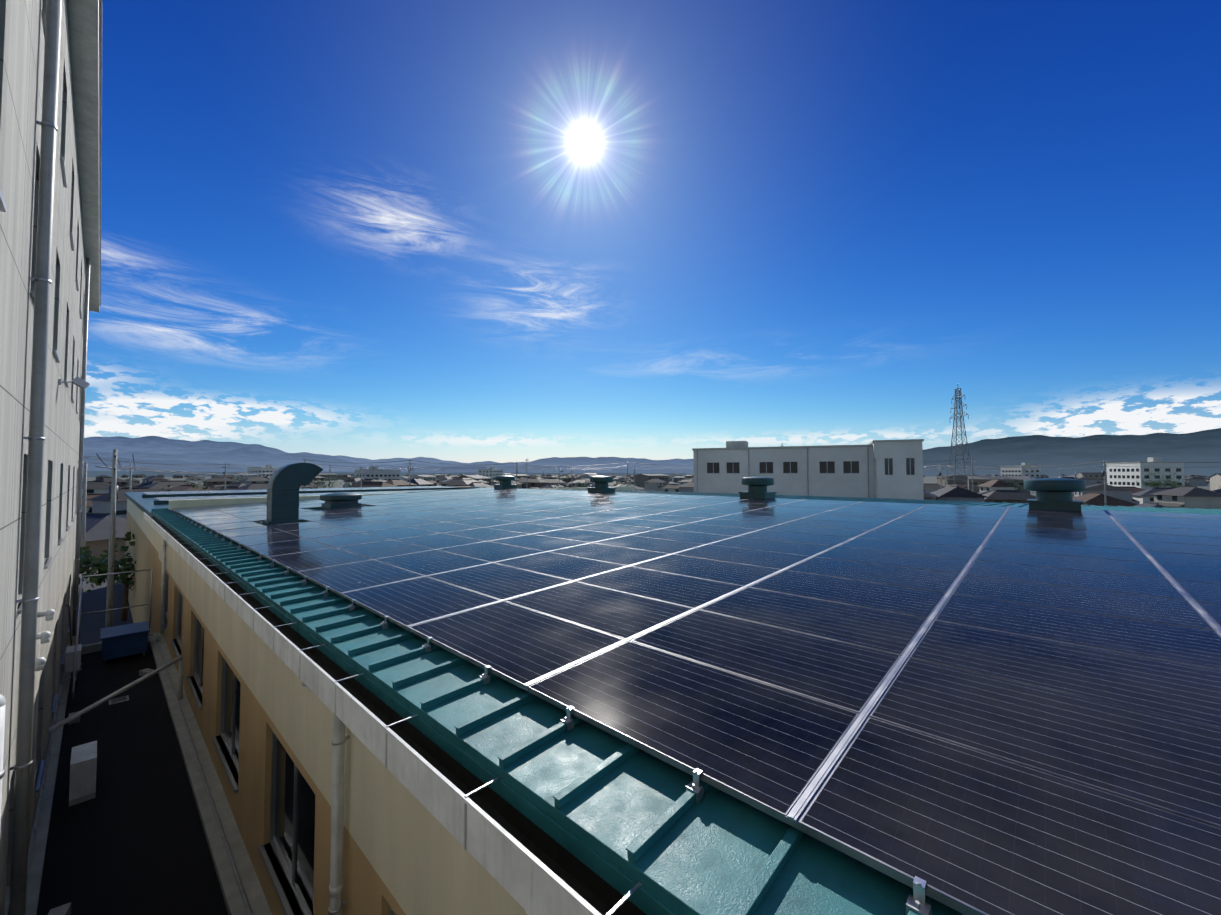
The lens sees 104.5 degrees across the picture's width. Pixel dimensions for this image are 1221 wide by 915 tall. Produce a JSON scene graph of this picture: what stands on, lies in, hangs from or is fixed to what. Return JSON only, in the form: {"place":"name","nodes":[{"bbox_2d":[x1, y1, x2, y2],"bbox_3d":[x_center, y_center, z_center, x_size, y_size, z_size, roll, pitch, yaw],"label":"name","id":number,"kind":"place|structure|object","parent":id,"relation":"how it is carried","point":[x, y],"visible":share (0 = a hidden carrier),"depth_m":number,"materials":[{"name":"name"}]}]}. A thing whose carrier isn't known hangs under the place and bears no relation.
{"place":"outdoors","nodes":[
{"label":"outdoors","id":0,"kind":"place"},
{"bbox_2d":[77,565,132,645],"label":"street","id":1,"kind":"structure","parent":0,"point":[93,600],"depth_m":34.32,"materials":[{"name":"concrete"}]},
{"bbox_2d":[79,546,105,581],"bbox_3d":[-41.599,8.442,35.640,4.957,5.272,5.018,1,-2,-17],"label":"tree","id":2,"kind":"object","parent":1,"relation":"on","point":[85,554],"visible":0.08,"depth_m":35.77,"materials":[{"name":"green plant"}]},
{"bbox_2d":[79,531,135,620],"bbox_3d":[-32.833,7.810,31.870,5.468,6.283,6.419,-2,-3,43],"label":"tree","id":3,"kind":"object","parent":1,"relation":"on","point":[101,564],"visible":0.46,"depth_m":31.18,"materials":[{"name":"green plant"}]},
{"bbox_2d":[72,569,152,698],"bbox_3d":[-14.864,5.100,14.305,5.032,2.524,1.696,-2,-3,43],"label":"metal frame","id":4,"kind":"object","parent":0,"point":[78,633],"visible":0.9,"depth_m":14.98,"materials":[{"name":"grey metal"}]},
{"bbox_2d":[83,436,460,464],"bbox_3d":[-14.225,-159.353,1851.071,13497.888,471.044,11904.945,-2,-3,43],"label":"mountains","id":5,"kind":"structure","parent":0,"point":[151,444],"depth_m":5669.75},
{"bbox_2d":[83,448,693,470],"bbox_3d":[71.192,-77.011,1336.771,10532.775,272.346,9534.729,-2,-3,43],"label":"mountains","id":6,"kind":"structure","parent":0,"point":[245,457],"depth_m":4998.93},
{"bbox_2d":[83,456,693,473],"bbox_3d":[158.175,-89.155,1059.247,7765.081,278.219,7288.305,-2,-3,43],"label":"mountains","id":7,"kind":"structure","parent":0,"point":[92,465],"depth_m":3874.28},
{"bbox_2d":[82,476,1209,566],"bbox_3d":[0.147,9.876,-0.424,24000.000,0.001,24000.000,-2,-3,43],"label":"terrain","id":8,"kind":"structure","parent":0,"point":[929,480],"depth_m":563.51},
{"bbox_2d":[0,0,101,914],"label":"building walls","id":9,"kind":"structure","parent":8,"relation":"on","point":[77,208],"depth_m":7.25,"materials":[{"name":"white paint"}]},
{"bbox_2d":[0,10,82,911],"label":"windows","id":10,"kind":"structure","parent":9,"relation":"in","point":[50,559],"depth_m":8.07,"materials":[{"name":"black glass"}]},
{"bbox_2d":[0,0,90,914],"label":"wall pipes","id":11,"kind":"object","parent":9,"relation":"attached to","point":[30,663],"depth_m":5.17,"materials":[{"name":"grey plastic"}]},
{"bbox_2d":[27,642,68,880],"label":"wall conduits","id":12,"kind":"object","parent":9,"relation":"attached to","point":[35,824],"depth_m":8.15,"materials":[{"name":"grey plastic"}]},
{"bbox_2d":[61,604,81,684],"bbox_3d":[-14.834,5.117,13.051,0.870,2.019,0.367,-2,-3,43],"label":"utility box","id":13,"kind":"object","parent":9,"relation":"attached to","point":[69,657],"visible":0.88,"depth_m":12.83,"materials":[{"name":"white paint"}]},
{"bbox_2d":[58,376,89,388],"bbox_3d":[-10.247,-1.436,9.043,0.240,0.211,0.395,-2,-3,43],"label":"security camera","id":14,"kind":"object","parent":9,"relation":"attached to","point":[80,382],"visible":1,"depth_m":9.01,"materials":[{"name":"metal"}]},
{"bbox_2d":[25,632,271,914],"bbox_3d":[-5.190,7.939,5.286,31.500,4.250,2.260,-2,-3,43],"label":"pavement","id":15,"kind":"structure","parent":8,"relation":"on","point":[151,828],"depth_m":8.07,"materials":[{"name":"black asphalt"}]},
{"bbox_2d":[69,740,96,805],"bbox_3d":[-9.745,5.818,8.756,0.800,0.720,0.330,-2,-3,43],"label":"outdoor ac unit","id":16,"kind":"object","parent":15,"relation":"on","point":[83,774],"visible":1,"depth_m":8.52,"materials":[{"name":"white paint"}]},
{"bbox_2d":[48,668,154,914],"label":"alley concrete blocks","id":17,"kind":"structure","parent":15,"relation":"on","point":[64,909],"depth_m":6.29,"materials":[{"name":"grey concrete"}]},
{"bbox_2d":[47,656,187,732],"bbox_3d":[-10.863,5.481,10.592,0.142,1.076,2.838,0,-2,4],"label":"pipe","id":18,"kind":"object","parent":15,"relation":"on","point":[180,659],"visible":0.96,"depth_m":10.73,"materials":[{"name":"grey metal"}]},
{"bbox_2d":[109,695,128,704],"bbox_3d":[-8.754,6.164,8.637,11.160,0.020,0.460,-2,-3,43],"label":"drain grate","id":19,"kind":"object","parent":15,"relation":"in","point":[119,699],"visible":0.98,"depth_m":12.26,"materials":[{"name":"grey metal"}]},
{"bbox_2d":[100,621,149,663],"bbox_3d":[-15.729,5.981,15.317,1.400,0.830,1.100,-2,-3,43],"label":"storage box","id":20,"kind":"object","parent":15,"relation":"on","point":[120,641],"visible":0.98,"depth_m":14.96,"materials":[{"name":"blue metal"}]},
{"bbox_2d":[162,481,207,490],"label":"town tree","id":21,"kind":"object","parent":8,"relation":"on","point":[189,489],"visible":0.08,"depth_m":77.07,"materials":[{"name":"green plant"}]},
{"bbox_2d":[227,470,243,482],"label":"town tree","id":22,"kind":"object","parent":8,"relation":"on","point":[235,478],"visible":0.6,"depth_m":294.08,"materials":[{"name":"green plant"}]},
{"bbox_2d":[124,486,485,633],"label":"parapet","id":23,"kind":"structure","parent":8,"relation":"on","point":[144,552],"depth_m":31.14,"materials":[{"name":"beige paint"}]},
{"bbox_2d":[313,477,340,487],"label":"town tree","id":24,"kind":"object","parent":8,"relation":"on","point":[321,484],"visible":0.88,"depth_m":181.37,"materials":[{"name":"green plant"}]},
{"bbox_2d":[156,486,632,914],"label":"building walls","id":25,"kind":"structure","parent":8,"relation":"on","point":[405,852],"depth_m":5.10,"materials":[{"name":"beige paint"}]},
{"bbox_2d":[154,529,167,640],"bbox_3d":[-15.313,4.261,16.044,0.116,3.925,0.394,-2,-3,43],"label":"downpipe","id":26,"kind":"object","parent":25,"relation":"attached to","point":[163,583],"visible":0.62,"depth_m":16.09,"materials":[{"name":"white plastic"}]},
{"bbox_2d":[159,573,395,914],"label":"windows","id":27,"kind":"structure","parent":25,"relation":"in","point":[292,819],"depth_m":6.33,"materials":[{"name":"black glass"}]},
{"bbox_2d":[301,680,348,914],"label":"downpipe","id":28,"kind":"object","parent":25,"relation":"attached to","point":[339,739],"visible":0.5,"depth_m":4.32,"materials":[{"name":"white plastic"}]},
{"bbox_2d":[144,512,646,914],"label":"eave gutter","id":29,"kind":"object","parent":25,"relation":"attached to","point":[529,866],"visible":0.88,"depth_m":2.52,"materials":[{"name":"white paint"}]},
{"bbox_2d":[150,488,1220,914],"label":"roof sheet","id":30,"kind":"object","parent":25,"relation":"on","point":[622,816],"visible":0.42,"depth_m":2.28,"materials":[{"name":"teal paint"}]},
{"bbox_2d":[262,463,322,525],"bbox_3d":[-8.772,1.011,13.107,0.710,1.740,1.280,-2,-3,43],"label":"gooseneck duct","id":31,"kind":"object","parent":30,"relation":"on","point":[285,482],"visible":1,"depth_m":12.79,"materials":[{"name":"teal metal"}]},
{"bbox_2d":[320,492,361,509],"bbox_3d":[-9.744,1.593,17.139,1.298,0.680,1.298,1,-2,-25],"label":"roof vent","id":32,"kind":"object","parent":30,"relation":"on","point":[339,500],"visible":0.85,"depth_m":16.72,"materials":[{"name":"teal metal"}]},
{"bbox_2d":[493,475,516,488],"bbox_3d":[-6.138,1.493,27.637,1.124,0.931,1.120,-2,-3,43],"label":"roof vent","id":33,"kind":"object","parent":30,"relation":"on","point":[505,481],"visible":0.94,"depth_m":27.30,"materials":[{"name":"teal metal"}]},
{"bbox_2d":[170,509,930,914],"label":"roof brackets","id":34,"kind":"object","parent":30,"relation":"on","point":[918,903],"visible":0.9,"depth_m":2.15,"materials":[{"name":"metal"}]},
{"bbox_2d":[587,476,615,491],"bbox_3d":[-0.422,1.315,22.342,1.121,0.926,1.118,-2,-3,43],"label":"roof vent","id":35,"kind":"object","parent":30,"relation":"on","point":[601,483],"visible":0.88,"depth_m":21.99,"materials":[{"name":"teal metal"}]},
{"bbox_2d":[171,488,1220,914],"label":"solar panel array","id":36,"kind":"object","parent":30,"relation":"on","point":[981,710],"visible":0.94,"depth_m":3.48,"materials":[{"name":"blue glass"}]},
{"bbox_2d":[738,476,776,498],"bbox_3d":[5.297,1.139,17.043,1.121,0.924,1.120,-2,-3,43],"label":"ridge ventilator","id":37,"kind":"object","parent":30,"relation":"on","point":[757,486],"visible":0.92,"depth_m":16.70,"materials":[{"name":"green paint"}]},
{"bbox_2d":[1024,478,1085,510],"bbox_3d":[11.011,0.962,11.748,1.121,0.922,1.120,-2,-3,43],"label":"ridge ventilator","id":38,"kind":"object","parent":30,"relation":"on","point":[1053,493],"visible":0.94,"depth_m":11.43,"materials":[{"name":"green paint"}]},
{"bbox_2d":[549,471,577,487],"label":"houses","id":39,"kind":"structure","parent":8,"relation":"on","point":[563,481],"depth_m":108.05,"materials":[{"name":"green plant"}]},
{"bbox_2d":[562,479,594,487],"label":"town tree","id":40,"kind":"object","parent":8,"relation":"on","point":[580,482],"visible":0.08,"depth_m":127.34,"materials":[{"name":"green plant"}]},
{"bbox_2d":[79,449,1107,627],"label":"utility poles","id":41,"kind":"object","parent":8,"relation":"on","point":[113,491],"visible":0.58,"depth_m":30.22,"materials":[{"name":"concrete"}]},
{"bbox_2d":[83,454,1214,474],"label":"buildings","id":42,"kind":"structure","parent":41,"relation":"hanging from","point":[155,470],"depth_m":108.78,"materials":[{"name":"metal"}]},
{"bbox_2d":[609,477,647,490],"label":"houses","id":43,"kind":"structure","parent":8,"relation":"on","point":[627,484],"depth_m":101.53,"materials":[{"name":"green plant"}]},
{"bbox_2d":[80,472,1220,564],"bbox_3d":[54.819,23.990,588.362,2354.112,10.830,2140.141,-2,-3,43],"label":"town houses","id":44,"kind":"structure","parent":8,"relation":"on","point":[995,488],"depth_m":150.97,"materials":[{"name":"grey"}]},
{"bbox_2d":[944,383,973,488],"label":"transmission pylon","id":45,"kind":"object","parent":8,"relation":"on","point":[957,416],"visible":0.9,"depth_m":223.58,"materials":[{"name":"metal"}]},
{"bbox_2d":[1005,479,1023,489],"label":"town tree","id":46,"kind":"object","parent":8,"relation":"on","point":[1015,483],"visible":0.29,"depth_m":178.48,"materials":[{"name":"green plant"}]},
{"bbox_2d":[1142,472,1161,487],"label":"town tree","id":47,"kind":"object","parent":8,"relation":"on","point":[1151,483],"visible":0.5,"depth_m":201.51,"materials":[{"name":"green plant"}]},
{"bbox_2d":[1136,471,1170,487],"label":"town tree","id":48,"kind":"object","parent":8,"relation":"on","point":[1156,482],"visible":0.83,"depth_m":187.88,"materials":[{"name":"green plant"}]},
{"bbox_2d":[1158,471,1197,487],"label":"town tree","id":49,"kind":"object","parent":8,"relation":"on","point":[1173,484],"visible":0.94,"depth_m":174.45,"materials":[{"name":"green plant"}]},
{"bbox_2d":[83,428,1220,476],"bbox_3d":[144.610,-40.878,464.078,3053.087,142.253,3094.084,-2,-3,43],"label":"hills","id":50,"kind":"structure","parent":0,"point":[1046,452],"depth_m":1285.99,"materials":[{"name":"green plant"}]},
{"bbox_2d":[84,0,1220,462],"label":"sky","id":51,"kind":"structure","parent":0,"point":[463,231],"materials":[{"name":"blue"}]},
{"bbox_2d":[247,457,1184,489],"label":"distant apartment blocks","id":52,"kind":"structure","parent":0,"point":[1118,474],"depth_m":225.67,"materials":[{"name":"concrete"}]},
{"bbox_2d":[692,439,923,499],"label":"grey office block","id":53,"kind":"structure","parent":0,"point":[891,469],"depth_m":65.40,"materials":[{"name":"concrete"}]}
]}

